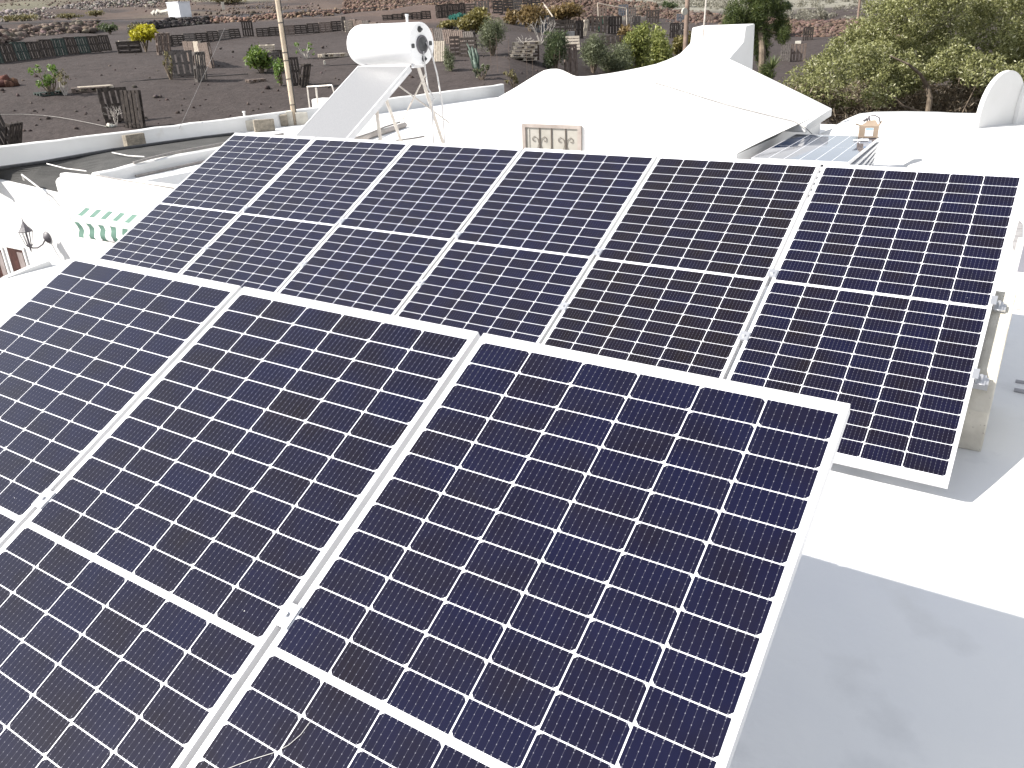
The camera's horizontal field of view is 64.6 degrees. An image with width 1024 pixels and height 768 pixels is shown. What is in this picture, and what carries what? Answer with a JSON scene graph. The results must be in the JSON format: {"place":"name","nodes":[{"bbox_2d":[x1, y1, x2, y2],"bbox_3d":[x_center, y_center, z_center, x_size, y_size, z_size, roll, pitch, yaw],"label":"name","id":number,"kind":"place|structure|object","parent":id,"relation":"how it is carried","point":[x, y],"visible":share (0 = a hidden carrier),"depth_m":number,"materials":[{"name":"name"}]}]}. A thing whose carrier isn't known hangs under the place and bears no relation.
{"place":"outdoors","nodes":[
{"label":"outdoors","id":0,"kind":"place"},
{"bbox_2d":[9,0,449,23],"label":"overhead cable","id":1,"kind":"object","parent":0,"point":[226,15],"visible":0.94,"depth_m":33.99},
{"bbox_2d":[253,118,274,131],"bbox_3d":[-5.173,-5.396,16.885,0.420,0.240,0.100,-15,27,-26],"label":"concrete block","id":2,"kind":"object","parent":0,"point":[262,125],"depth_m":16.84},
{"bbox_2d":[0,0,1022,145],"bbox_3d":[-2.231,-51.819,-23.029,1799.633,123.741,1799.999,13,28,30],"label":"ground","id":3,"kind":"structure","parent":0,"point":[224,96],"depth_m":35.88,"materials":[{"name":"soil"}]},
{"bbox_2d":[0,115,8,145],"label":"pallet","id":4,"kind":"object","parent":3,"relation":"on","point":[2,128],"visible":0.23,"depth_m":23.90,"materials":[{"name":"brown wood"}]},
{"bbox_2d":[0,43,17,62],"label":"pallet","id":5,"kind":"object","parent":3,"relation":"on","point":[7,53],"visible":0.93,"depth_m":37.39,"materials":[{"name":"brown wood"}]},
{"bbox_2d":[0,74,19,86],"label":"rock pile","id":6,"kind":"object","parent":3,"relation":"on","point":[6,80],"visible":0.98,"depth_m":31.34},
{"bbox_2d":[4,121,22,144],"bbox_3d":[-14.653,-7.273,23.786,0.144,0.836,0.572,19,25,-1],"label":"pallet","id":7,"kind":"object","parent":3,"relation":"on","point":[14,137],"visible":0.66,"depth_m":23.68,"materials":[{"name":"brown wood"}]},
{"bbox_2d":[9,42,30,60],"bbox_3d":[-23.144,-15.649,38.103,0.144,0.856,0.812,-5,22,17],"label":"pallet","id":8,"kind":"object","parent":3,"relation":"on","point":[19,51],"visible":0.84,"depth_m":38.06,"materials":[{"name":"teal wood"}]},
{"bbox_2d":[0,13,45,20],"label":"bush","id":9,"kind":"object","parent":3,"relation":"on","point":[20,17],"visible":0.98,"depth_m":71.94,"materials":[{"name":"green plant"}]},
{"bbox_2d":[25,41,43,58],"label":"pallet","id":10,"kind":"object","parent":3,"relation":"on","point":[36,50],"visible":0.89,"depth_m":38.79,"materials":[{"name":"brown wood"}]},
{"bbox_2d":[27,63,58,94],"bbox_3d":[-17.215,-11.217,29.965,1.063,1.211,0.759,-8,25,-12],"label":"young tree","id":11,"kind":"object","parent":3,"relation":"on","point":[48,80],"visible":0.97,"depth_m":29.82,"materials":[{"name":"green plant"}]},
{"bbox_2d":[36,39,55,57],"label":"pallet","id":12,"kind":"object","parent":3,"relation":"on","point":[46,49],"visible":0.87,"depth_m":39.46,"materials":[{"name":"brown wood"}]},
{"bbox_2d":[0,18,100,43],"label":"stone wall","id":13,"kind":"structure","parent":3,"relation":"on","point":[21,31],"depth_m":53.14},
{"bbox_2d":[51,38,67,55],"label":"pallet","id":14,"kind":"object","parent":3,"relation":"on","point":[59,47],"visible":0.76,"depth_m":40.14,"materials":[{"name":"grey wood"}]},
{"bbox_2d":[56,69,68,95],"bbox_3d":[-16.623,-11.092,29.884,0.620,1.032,0.529,13,28,30],"label":"sapling","id":15,"kind":"object","parent":3,"relation":"on","point":[61,80],"visible":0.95,"depth_m":29.82,"materials":[{"name":"green plant"}]},
{"bbox_2d":[61,37,79,54],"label":"pallet","id":16,"kind":"object","parent":3,"relation":"on","point":[69,45],"visible":0.86,"depth_m":40.89,"materials":[{"name":"brown wood"}]},
{"bbox_2d":[0,0,160,21],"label":"stone wall","id":17,"kind":"structure","parent":3,"relation":"on","point":[86,5],"depth_m":118.40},
{"bbox_2d":[74,36,90,53],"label":"pallet","id":18,"kind":"object","parent":3,"relation":"on","point":[82,45],"visible":0.96,"depth_m":41.58,"materials":[{"name":"grey wood"}]},
{"bbox_2d":[86,36,101,51],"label":"pallet","id":19,"kind":"object","parent":3,"relation":"on","point":[92,44],"visible":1,"depth_m":42.30,"materials":[{"name":"brown wood"}]},
{"bbox_2d":[96,35,111,50],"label":"pallet","id":20,"kind":"object","parent":3,"relation":"on","point":[104,45],"visible":1,"depth_m":42.98,"materials":[{"name":"brown wood"}]},
{"bbox_2d":[96,22,120,33],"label":"bush","id":21,"kind":"object","parent":3,"relation":"on","point":[108,28],"visible":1,"depth_m":54.53,"materials":[{"name":"green plant"}]},
{"bbox_2d":[96,87,131,122],"bbox_3d":[-13.174,-9.273,26.875,0.893,1.079,0.144,-17,16,-30],"label":"pallet","id":22,"kind":"object","parent":3,"relation":"on","point":[115,104],"visible":0.73,"depth_m":26.75,"materials":[{"name":"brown wood"}]},
{"bbox_2d":[115,41,141,52],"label":"pallet","id":23,"kind":"object","parent":3,"relation":"on","point":[134,47],"visible":1,"depth_m":41.80,"materials":[{"name":"brown wood"}]},
{"bbox_2d":[119,90,145,127],"bbox_3d":[-12.293,-8.910,26.237,0.645,1.161,0.144,1,17,8],"label":"pallet","id":24,"kind":"object","parent":3,"relation":"on","point":[134,109],"visible":1,"depth_m":26.18,"materials":[{"name":"brown wood"}]},
{"bbox_2d":[128,23,158,51],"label":"bush","id":25,"kind":"object","parent":3,"relation":"on","point":[144,32],"visible":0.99,"depth_m":41.86,"materials":[{"name":"yellow plant"}]},
{"bbox_2d":[0,0,320,16],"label":"loose stones","id":26,"kind":"object","parent":3,"relation":"on","point":[228,10],"visible":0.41,"depth_m":99.61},
{"bbox_2d":[155,32,170,54],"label":"pallet","id":27,"kind":"object","parent":3,"relation":"on","point":[161,43],"visible":0.84,"depth_m":40.41,"materials":[{"name":"brown wood"}]},
{"bbox_2d":[162,51,172,79],"bbox_3d":[-13.970,-12.925,32.964,0.486,1.230,0.362,13,28,30],"label":"sapling","id":28,"kind":"object","parent":3,"relation":"on","point":[170,73],"visible":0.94,"depth_m":32.90,"materials":[{"name":"green plant"}]},
{"bbox_2d":[126,15,210,32],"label":"stone wall","id":29,"kind":"structure","parent":3,"relation":"on","point":[169,22],"depth_m":60.93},
{"bbox_2d":[166,1,191,16],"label":"white hut","id":30,"kind":"object","parent":3,"relation":"on","point":[179,9],"visible":0.82,"depth_m":80.38,"materials":[{"name":"paint"}]},
{"bbox_2d":[163,50,196,76],"bbox_3d":[-13.907,-13.412,33.872,1.151,0.992,0.144,-13,19,-23],"label":"pallet","id":31,"kind":"object","parent":3,"relation":"on","point":[185,62],"visible":0.67,"depth_m":33.84,"materials":[{"name":"grey wood"}]},
{"bbox_2d":[192,51,207,81],"bbox_3d":[-12.578,-12.773,32.606,0.144,1.155,0.560,14,28,20],"label":"pallet","id":32,"kind":"object","parent":3,"relation":"on","point":[200,58],"visible":0.94,"depth_m":32.53,"materials":[{"name":"grey wood"}]},
{"bbox_2d":[202,42,214,67],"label":"pallet","id":33,"kind":"object","parent":3,"relation":"on","point":[208,55],"visible":0.96,"depth_m":35.68,"materials":[{"name":"brown wood"}]},
{"bbox_2d":[241,21,253,36],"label":"pallet","id":34,"kind":"object","parent":3,"relation":"on","point":[249,29],"visible":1,"depth_m":49.72,"materials":[{"name":"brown wood"}]},
{"bbox_2d":[242,44,272,72],"bbox_3d":[-10.769,-13.854,34.483,1.292,1.319,1.452,0,24,4],"label":"bush","id":35,"kind":"object","parent":3,"relation":"on","point":[258,58],"visible":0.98,"depth_m":34.22,"materials":[{"name":"green plant"}]},
{"bbox_2d":[272,57,283,85],"bbox_3d":[-9.191,-12.269,31.888,0.467,1.152,0.664,-21,30,-36],"label":"sapling","id":36,"kind":"object","parent":3,"relation":"on","point":[278,68],"visible":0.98,"depth_m":31.81,"materials":[{"name":"green plant"}]},
{"bbox_2d":[288,57,301,84],"bbox_3d":[-8.638,-12.335,31.940,0.518,1.056,0.144,-13,15,-23],"label":"pallet","id":37,"kind":"object","parent":3,"relation":"on","point":[296,70],"visible":0.61,"depth_m":31.91,"materials":[{"name":"brown wood"}]},
{"bbox_2d":[298,63,310,87],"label":"pallet","id":38,"kind":"object","parent":3,"relation":"on","point":[305,75],"visible":0.96,"depth_m":31.65,"materials":[{"name":"brown wood"}]},
{"bbox_2d":[306,23,319,32],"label":"pallet","id":39,"kind":"object","parent":3,"relation":"on","point":[312,27],"visible":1,"depth_m":51.36,"materials":[{"name":"grey wood"}]},
{"bbox_2d":[210,2,439,23],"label":"stone wall","id":40,"kind":"structure","parent":3,"relation":"on","point":[227,19],"depth_m":70.95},
{"bbox_2d":[0,28,653,131],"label":"loose stones","id":41,"kind":"object","parent":3,"relation":"on","point":[135,86],"visible":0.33,"depth_m":31.21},
{"bbox_2d":[434,41,444,61],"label":"pallet","id":42,"kind":"object","parent":3,"relation":"on","point":[438,50],"visible":0.86,"depth_m":36.27,"materials":[{"name":"brown wood"}]},
{"bbox_2d":[436,19,457,28],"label":"bush","id":43,"kind":"object","parent":3,"relation":"on","point":[451,23],"visible":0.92,"depth_m":50.85,"materials":[{"name":"yellow plant"}]},
{"bbox_2d":[442,45,455,70],"bbox_3d":[-2.650,-13.611,33.936,0.628,1.158,0.901,-6,24,-8],"label":"bush","id":44,"kind":"object","parent":3,"relation":"on","point":[448,62],"visible":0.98,"depth_m":33.85,"materials":[{"name":"green plant"}]},
{"bbox_2d":[448,36,459,55],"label":"pallet","id":45,"kind":"object","parent":3,"relation":"on","point":[454,41],"visible":0.68,"depth_m":37.82,"materials":[{"name":"brown wood"}]},
{"bbox_2d":[458,37,476,56],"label":"pallet","id":46,"kind":"object","parent":3,"relation":"on","point":[463,47],"visible":0.83,"depth_m":37.39,"materials":[{"name":"brown wood"}]},
{"bbox_2d":[466,43,479,76],"bbox_3d":[-1.550,-13.128,32.786,0.560,1.286,0.272,13,28,30],"label":"cactus","id":47,"kind":"object","parent":3,"relation":"on","point":[474,57],"visible":0.9,"depth_m":32.68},
{"bbox_2d":[454,11,491,33],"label":"bush","id":48,"kind":"object","parent":3,"relation":"on","point":[470,21],"visible":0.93,"depth_m":47.22,"materials":[{"name":"yellow plant"}]},
{"bbox_2d":[473,63,489,79],"bbox_3d":[-1.224,-12.410,32.308,0.726,0.735,0.542,-3,24,-2],"label":"plant","id":49,"kind":"object","parent":3,"relation":"on","point":[480,70],"visible":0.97,"depth_m":32.26,"materials":[{"name":"green plant"}]},
{"bbox_2d":[476,15,510,55],"bbox_3d":[-0.901,-15.989,37.251,1.584,1.826,1.464,-17,28,-30],"label":"bush","id":50,"kind":"object","parent":3,"relation":"on","point":[492,33],"visible":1,"depth_m":37.06,"materials":[{"name":"green plant"}]},
{"bbox_2d":[342,0,658,13],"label":"loose stones","id":51,"kind":"object","parent":3,"relation":"on","point":[362,3],"visible":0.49,"depth_m":89.43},
{"bbox_2d":[502,7,517,24],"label":"bush","id":52,"kind":"object","parent":3,"relation":"on","point":[510,16],"visible":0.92,"depth_m":52.26,"materials":[{"name":"yellow plant"}]},
{"bbox_2d":[502,69,518,86],"bbox_3d":[-0.050,-11.810,31.418,0.626,0.774,0.579,0,24,5],"label":"grass clump","id":53,"kind":"object","parent":3,"relation":"on","point":[513,77],"visible":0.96,"depth_m":31.35,"materials":[{"name":"green plant"}]},
{"bbox_2d":[0,24,1023,767],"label":"white house","id":54,"kind":"structure","parent":3,"relation":"on","point":[898,640],"depth_m":3.52,"materials":[{"name":"paint"}]},
{"bbox_2d":[0,246,10,277],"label":"window","id":55,"kind":"structure","parent":54,"relation":"in","point":[4,268],"depth_m":13.78,"materials":[{"name":"wood"}]},
{"bbox_2d":[4,244,29,272],"bbox_3d":[-8.211,-1.435,13.771,0.598,1.872,0.029,13,28,30],"label":"window","id":56,"kind":"structure","parent":54,"relation":"in","point":[17,257],"depth_m":13.47,"materials":[{"name":"wood"}]},
{"bbox_2d":[18,217,50,251],"bbox_3d":[-7.424,-2.331,12.531,0.203,0.539,0.407,13,28,30],"label":"wall lantern","id":57,"kind":"object","parent":54,"relation":"attached to","point":[24,228],"depth_m":12.49,"materials":[{"name":"grey metal"}]},
{"bbox_2d":[74,204,148,242],"bbox_3d":[-5.411,-2.181,11.115,1.529,0.420,0.357,13,28,30],"label":"window awning","id":58,"kind":"object","parent":54,"relation":"attached to","point":[120,221],"depth_m":11.10,"materials":[{"name":"green fabric"}]},
{"bbox_2d":[0,132,233,191],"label":"shade net","id":59,"kind":"object","parent":54,"relation":"on","point":[43,174],"visible":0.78,"depth_m":13.62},
{"bbox_2d":[122,133,145,146],"bbox_3d":[-6.988,-4.510,14.967,0.120,0.220,0.400,12,28,28],"label":"concrete block","id":60,"kind":"object","parent":54,"relation":"on","point":[133,139],"depth_m":14.89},
{"bbox_2d":[31,489,300,628],"bbox_3d":[-0.979,0.474,2.232,3.210,0.088,0.060,13,55,30],"label":"mounting rail","id":61,"kind":"object","parent":54,"relation":"attached to","point":[286,614],"visible":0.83,"depth_m":1.94,"materials":[{"name":"metal"}]},
{"bbox_2d":[0,255,241,548],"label":"solar panel","id":62,"kind":"object","parent":61,"relation":"attached to","point":[92,349],"visible":0.99,"depth_m":2.91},
{"bbox_2d":[0,287,480,767],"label":"solar panel","id":63,"kind":"object","parent":61,"relation":"attached to","point":[168,548],"visible":0.99,"depth_m":2.23,"materials":[{"name":"glass"}]},
{"bbox_2d":[187,333,849,767],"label":"solar panel","id":64,"kind":"object","parent":61,"relation":"attached to","point":[547,557],"visible":1,"depth_m":1.81,"materials":[{"name":"glass"}]},
{"bbox_2d":[133,133,283,177],"bbox_3d":[-4.873,-3.764,13.182,0.496,0.256,3.098,14,29,32],"label":"cable","id":65,"kind":"object","parent":54,"relation":"on","point":[170,168],"visible":0.72,"depth_m":12.65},
{"bbox_2d":[275,0,296,124],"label":"wooden pole","id":66,"kind":"object","parent":54,"relation":"on","point":[286,59],"visible":1,"depth_m":17.30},
{"bbox_2d":[295,112,307,124],"bbox_3d":[-4.641,-5.863,17.859,0.260,0.260,0.140,-9,25,-15],"label":"concrete block","id":67,"kind":"object","parent":54,"relation":"on","point":[301,118],"depth_m":17.79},
{"bbox_2d":[295,14,449,143],"bbox_3d":[-1.935,-3.785,11.852,1.456,2.945,2.895,13,28,30],"label":"solar water heater","id":68,"kind":"object","parent":54,"relation":"on","point":[386,55],"visible":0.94,"depth_m":11.48,"materials":[{"name":"white metal"}]},
{"bbox_2d":[356,122,406,139],"bbox_3d":[-2.534,-4.857,15.613,0.132,0.110,2.379,5,25,16],"label":"roof roll","id":69,"kind":"object","parent":54,"relation":"on","point":[389,129],"visible":0.52,"depth_m":15.71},
{"bbox_2d":[522,124,581,150],"bbox_3d":[0.564,-3.294,11.500,0.958,0.750,0.030,13,28,30],"label":"window","id":70,"kind":"structure","parent":54,"relation":"in","point":[540,136],"depth_m":11.41,"materials":[{"name":"beige paint"}]},
{"bbox_2d":[623,72,811,133],"bbox_3d":[2.593,-3.935,11.317,0.621,0.715,3.206,-22,31,-38],"label":"cable","id":71,"kind":"object","parent":54,"relation":"on","point":[723,103],"visible":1,"depth_m":10.85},
{"bbox_2d":[958,291,1015,451],"bbox_3d":[2.176,-0.090,3.894,0.295,0.605,0.560,13,28,30],"label":"concrete wedge","id":72,"kind":"object","parent":54,"relation":"on","point":[978,409],"visible":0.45,"depth_m":3.72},
{"bbox_2d":[201,245,989,390],"bbox_3d":[-0.575,-0.626,5.225,6.415,0.088,0.060,13,55,30],"label":"mounting rail","id":73,"kind":"object","parent":72,"relation":"attached to","point":[981,381],"visible":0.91,"depth_m":4.12,"materials":[{"name":"metal"}]},
{"bbox_2d":[278,142,522,315],"bbox_3d":[-0.838,-1.054,5.698,1.038,0.035,2.094,13,55,30],"label":"solar panel","id":74,"kind":"object","parent":73,"relation":"attached to","point":[385,244],"visible":0.88,"depth_m":5.71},
{"bbox_2d":[396,148,657,343],"bbox_3d":[0.053,-0.852,5.165,1.038,0.035,2.094,13,55,30],"label":"solar panel","id":75,"kind":"object","parent":73,"relation":"attached to","point":[515,260],"visible":0.88,"depth_m":5.17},
{"bbox_2d":[726,163,1023,488],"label":"solar panel","id":76,"kind":"object","parent":73,"relation":"attached to","point":[874,309],"visible":0.89,"depth_m":4.03,"materials":[{"name":"glass"}]},
{"bbox_2d":[516,3,547,30],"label":"bush","id":77,"kind":"object","parent":3,"relation":"on","point":[529,14],"visible":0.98,"depth_m":49.93,"materials":[{"name":"yellow plant"}]},
{"bbox_2d":[541,28,569,68],"bbox_3d":[2.027,-15.483,37.632,1.338,2.004,1.437,13,28,30],"label":"bush","id":78,"kind":"object","parent":3,"relation":"on","point":[554,44],"visible":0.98,"depth_m":37.42,"materials":[{"name":"green plant"}]},
{"bbox_2d":[546,1,584,19],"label":"bush","id":79,"kind":"object","parent":3,"relation":"on","point":[568,10],"visible":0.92,"depth_m":61.43,"materials":[{"name":"yellow plant"}]},
{"bbox_2d":[563,44,577,75],"bbox_3d":[2.793,-15.406,38.491,0.657,1.401,0.145,-13,20,-22],"label":"pallet","id":80,"kind":"object","parent":3,"relation":"on","point":[571,65],"visible":0.73,"depth_m":38.45,"materials":[{"name":"brown wood"}]},
{"bbox_2d":[574,20,582,38],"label":"pallet","id":81,"kind":"object","parent":3,"relation":"on","point":[578,27],"visible":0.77,"depth_m":51.21,"materials":[{"name":"brown wood"}]},
{"bbox_2d":[578,31,608,73],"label":"bush","id":82,"kind":"object","parent":3,"relation":"on","point":[593,49],"visible":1,"depth_m":40.97,"materials":[{"name":"green plant"}]},
{"bbox_2d":[587,16,606,32],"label":"pallet","id":83,"kind":"object","parent":3,"relation":"on","point":[592,24],"visible":0.81,"depth_m":57.87,"materials":[{"name":"brown wood"}]},
{"bbox_2d":[602,35,623,47],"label":"pallet","id":84,"kind":"object","parent":3,"relation":"on","point":[612,42],"visible":0.45,"depth_m":50.51,"materials":[{"name":"brown wood"}]},
{"bbox_2d":[608,16,621,34],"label":"pallet","id":85,"kind":"object","parent":3,"relation":"on","point":[614,17],"visible":0.8,"depth_m":58.32,"materials":[{"name":"brown wood"}]},
{"bbox_2d":[598,39,635,72],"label":"bush","id":86,"kind":"object","parent":3,"relation":"on","point":[616,59],"visible":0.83,"depth_m":42.19,"materials":[{"name":"green plant"}]},
{"bbox_2d":[536,1,724,24],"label":"loose stones","id":87,"kind":"object","parent":3,"relation":"on","point":[696,18],"visible":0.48,"depth_m":76.49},
{"bbox_2d":[621,20,654,68],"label":"bush","id":88,"kind":"object","parent":3,"relation":"on","point":[639,41],"visible":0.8,"depth_m":44.45,"materials":[{"name":"green plant"}]},
{"bbox_2d":[646,10,658,23],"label":"pallet","id":89,"kind":"object","parent":3,"relation":"on","point":[653,17],"visible":0.83,"depth_m":72.22,"materials":[{"name":"brown wood"}]},
{"bbox_2d":[647,22,673,64],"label":"bush","id":90,"kind":"object","parent":3,"relation":"on","point":[661,49],"visible":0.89,"depth_m":48.04,"materials":[{"name":"green plant"}]},
{"bbox_2d":[671,31,690,55],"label":"bush","id":91,"kind":"object","parent":3,"relation":"on","point":[677,42],"visible":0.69,"depth_m":52.90,"materials":[{"name":"yellow plant"}]},
{"bbox_2d":[683,0,689,49],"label":"utility pole","id":92,"kind":"object","parent":3,"relation":"on","point":[686,26],"visible":0.48,"depth_m":24.02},
{"bbox_2d":[720,0,792,79],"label":"pine tree","id":93,"kind":"object","parent":3,"relation":"on","point":[757,12],"visible":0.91,"depth_m":25.90,"materials":[{"name":"green plant"}]},
{"bbox_2d":[636,0,932,20],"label":"hillside scrub","id":94,"kind":"object","parent":3,"relation":"on","point":[805,13],"visible":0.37,"depth_m":87.15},
{"bbox_2d":[780,43,791,61],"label":"pallet","id":95,"kind":"object","parent":3,"relation":"on","point":[788,50],"visible":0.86,"depth_m":52.80,"materials":[{"name":"grey wood"}]},
{"bbox_2d":[790,43,806,61],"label":"pallet","id":96,"kind":"object","parent":3,"relation":"on","point":[794,52],"visible":0.97,"depth_m":52.90,"materials":[{"name":"grey wood"}]},
{"bbox_2d":[764,17,899,36],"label":"loose stones","id":97,"kind":"object","parent":3,"relation":"on","point":[831,28],"visible":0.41,"depth_m":64.43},
{"bbox_2d":[778,0,1023,116],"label":"broadleaf tree","id":98,"kind":"object","parent":3,"relation":"on","point":[866,57],"visible":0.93,"depth_m":22.24,"materials":[{"name":"green plant"}]},
{"bbox_2d":[783,71,1023,124],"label":"undergrowth","id":99,"kind":"object","parent":3,"relation":"on","point":[917,101],"visible":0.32,"depth_m":22.92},
{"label":"solar panel","id":100,"kind":"object","parent":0,"visible":0},
{"bbox_2d":[814,152,875,182],"bbox_3d":[3.706,-2.631,9.735,1.038,0.038,2.094,10,27,26],"label":"solar panel","id":101,"kind":"object","parent":100,"relation":"on","point":[869,161],"visible":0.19,"depth_m":9.82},
{"bbox_2d":[817,147,877,176],"bbox_3d":[3.699,-2.695,9.721,1.038,0.038,2.094,11,27,27],"label":"solar panel","id":102,"kind":"object","parent":101,"relation":"on","point":[866,159],"visible":0.17,"depth_m":9.58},
{"bbox_2d":[820,142,879,170],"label":"solar panel","id":103,"kind":"object","parent":102,"relation":"on","point":[861,158],"visible":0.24,"depth_m":9.42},
{"bbox_2d":[751,134,879,164],"bbox_3d":[3.682,-2.825,9.697,1.038,0.038,2.094,12,28,29],"label":"solar panel","id":104,"kind":"object","parent":103,"relation":"on","point":[831,149],"visible":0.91,"depth_m":9.50,"materials":[{"name":"grey glass"}]},
{"bbox_2d":[855,120,881,137],"bbox_3d":[4.498,-3.232,10.223,0.320,0.209,0.184,6,25,18],"label":"cardboard box","id":105,"kind":"object","parent":104,"relation":"on","point":[869,129],"visible":1,"depth_m":10.15,"materials":[{"name":"cardboard"}]},
{"bbox_3d":[-0.407,-0.733,5.491,0.280,0.665,0.680,13,28,30],"label":"concrete wedge","id":106,"kind":"object","parent":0,"visible":0},
{"bbox_2d":[240,206,1006,312],"bbox_3d":[-0.352,-0.979,5.463,6.415,0.088,0.060,13,55,30],"label":"mounting rail","id":107,"kind":"object","parent":106,"relation":"on","point":[998,306],"visible":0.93,"depth_m":4.37,"materials":[{"name":"metal"}]},
{"bbox_2d":[99,133,315,273],"bbox_3d":[-2.620,-1.459,6.764,1.038,0.035,2.094,13,55,30],"label":"solar panel","id":108,"kind":"object","parent":107,"relation":"attached to","point":[182,224],"visible":0.83,"depth_m":6.78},
{"bbox_2d":[181,137,410,292],"bbox_3d":[-1.729,-1.256,6.231,1.038,0.035,2.094,13,55,30],"label":"solar panel","id":109,"kind":"object","parent":107,"relation":"attached to","point":[277,231],"visible":0.87,"depth_m":6.24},
{"bbox_2d":[542,155,820,378],"bbox_3d":[0.944,-0.649,4.632,1.038,0.035,2.094,13,55,30],"label":"solar panel","id":110,"kind":"object","parent":107,"relation":"attached to","point":[682,264],"visible":0.81,"depth_m":4.63,"materials":[{"name":"glass"}]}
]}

